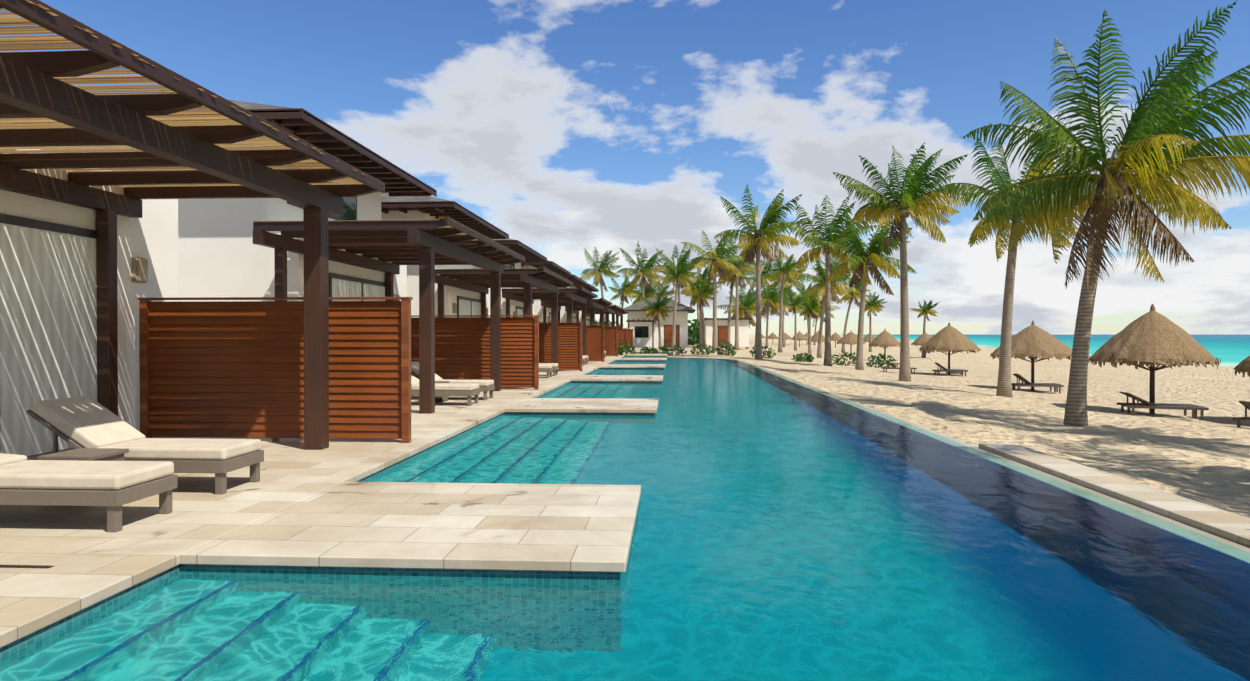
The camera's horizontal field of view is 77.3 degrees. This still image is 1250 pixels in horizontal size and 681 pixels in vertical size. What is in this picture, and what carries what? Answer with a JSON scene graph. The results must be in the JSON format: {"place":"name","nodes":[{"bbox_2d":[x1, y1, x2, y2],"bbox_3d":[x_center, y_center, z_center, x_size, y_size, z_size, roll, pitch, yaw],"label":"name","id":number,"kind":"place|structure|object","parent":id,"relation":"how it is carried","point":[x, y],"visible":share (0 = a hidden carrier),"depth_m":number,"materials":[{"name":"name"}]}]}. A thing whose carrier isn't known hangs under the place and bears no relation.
{"place":"outdoors","nodes":[
{"label":"outdoors","id":0,"kind":"place"},
{"bbox_2d":[0,0,1249,334],"label":"sky","id":1,"kind":"structure","parent":0,"point":[568,127],"materials":[{"name":"blue"}]},
{"bbox_2d":[623,335,1249,517],"bbox_3d":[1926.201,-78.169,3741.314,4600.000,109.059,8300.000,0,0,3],"label":"ground","id":2,"kind":"structure","parent":0,"point":[1206,460],"depth_m":22.34,"materials":[{"name":"beige sand"}]},
{"bbox_2d":[0,357,622,656],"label":"pool coping","id":3,"kind":"object","parent":2,"relation":"on","point":[32,637],"depth_m":4.52,"materials":[{"name":"beige stone"}]},
{"bbox_2d":[0,565,52,567],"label":"drain","id":4,"kind":"object","parent":3,"relation":"on","point":[23,566],"visible":1,"depth_m":4.77,"materials":[{"name":"brown"}]},
{"bbox_2d":[0,91,589,431],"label":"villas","id":5,"kind":"object","parent":3,"relation":"on","point":[177,248],"visible":0.29,"depth_m":15.21,"materials":[{"name":"paint"}]},
{"bbox_2d":[0,182,589,455],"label":"glazing","id":6,"kind":"structure","parent":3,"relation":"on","point":[48,315],"depth_m":9.00,"materials":[{"name":"black glass"}]},
{"bbox_2d":[0,353,605,531],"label":"lounger frames","id":7,"kind":"structure","parent":3,"relation":"on","point":[113,501],"depth_m":6.42,"materials":[{"name":"grey wood"}]},
{"bbox_2d":[0,351,605,489],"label":"lounger cushions","id":8,"kind":"object","parent":7,"relation":"on","point":[86,421],"visible":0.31,"depth_m":6.97,"materials":[{"name":"beige fabric"}]},
{"bbox_2d":[0,0,628,449],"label":"timber","id":9,"kind":"object","parent":3,"relation":"on","point":[30,86],"visible":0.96,"depth_m":9.61,"materials":[{"name":"brown wood"}]},
{"bbox_2d":[0,0,626,310],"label":"cane roof","id":10,"kind":"structure","parent":9,"relation":"on","point":[58,42],"depth_m":7.03,"materials":[{"name":"beige wicker"}]},
{"bbox_2d":[16,110,632,442],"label":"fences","id":11,"kind":"object","parent":3,"relation":"on","point":[223,369],"visible":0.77,"depth_m":10.40,"materials":[{"name":"brown wood"}]},
{"bbox_2d":[0,351,667,647],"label":"pool deck","id":12,"kind":"structure","parent":3,"relation":"on","point":[297,505],"depth_m":5.90,"materials":[{"name":"beige stone"}]},
{"bbox_2d":[623,298,751,347],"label":"building","id":13,"kind":"structure","parent":2,"relation":"on","point":[645,332],"depth_m":95.98,"materials":[{"name":"paint"}]},
{"bbox_2d":[595,317,897,367],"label":"shrubs","id":14,"kind":"object","parent":2,"relation":"on","point":[693,333],"visible":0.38,"depth_m":59.38,"materials":[{"name":"green plant"}]},
{"bbox_2d":[744,361,1249,552],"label":"pool edge","id":15,"kind":"object","parent":2,"relation":"in","point":[1223,540],"depth_m":7.83,"materials":[{"name":"grey stone"}]},
{"bbox_2d":[180,352,667,578],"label":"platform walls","id":16,"kind":"structure","parent":15,"relation":"on","point":[429,572],"depth_m":5.03,"materials":[{"name":"stone"}]},
{"bbox_2d":[0,357,1249,680],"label":"water","id":17,"kind":"structure","parent":15,"relation":"in","point":[786,529],"depth_m":4.76,"materials":[{"name":"teal liquid"}]},
{"bbox_2d":[762,304,1249,413],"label":"palapas","id":18,"kind":"structure","parent":2,"relation":"on","point":[1151,337],"depth_m":23.56,"materials":[{"name":"brown plant"}]},
{"bbox_2d":[875,360,1249,427],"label":"beach loungers","id":19,"kind":"object","parent":2,"relation":"on","point":[1144,404],"visible":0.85,"depth_m":23.14,"materials":[{"name":"brown wood"}]},
{"bbox_2d":[939,369,962,373],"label":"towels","id":20,"kind":"object","parent":19,"relation":"on","point":[953,372],"visible":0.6,"depth_m":49.20,"materials":[{"name":"white fabric"}]},
{"bbox_2d":[978,443,1249,547],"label":"stone walkway","id":21,"kind":"structure","parent":2,"relation":"on","point":[1228,525],"depth_m":7.32,"materials":[{"name":"beige stone"}]},
{"bbox_2d":[840,335,1249,366],"bbox_3d":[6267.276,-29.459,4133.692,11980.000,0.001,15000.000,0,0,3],"label":"sea","id":22,"kind":"structure","parent":0,"point":[1231,350],"depth_m":325.48,"materials":[{"name":"teal liquid"}]}
]}

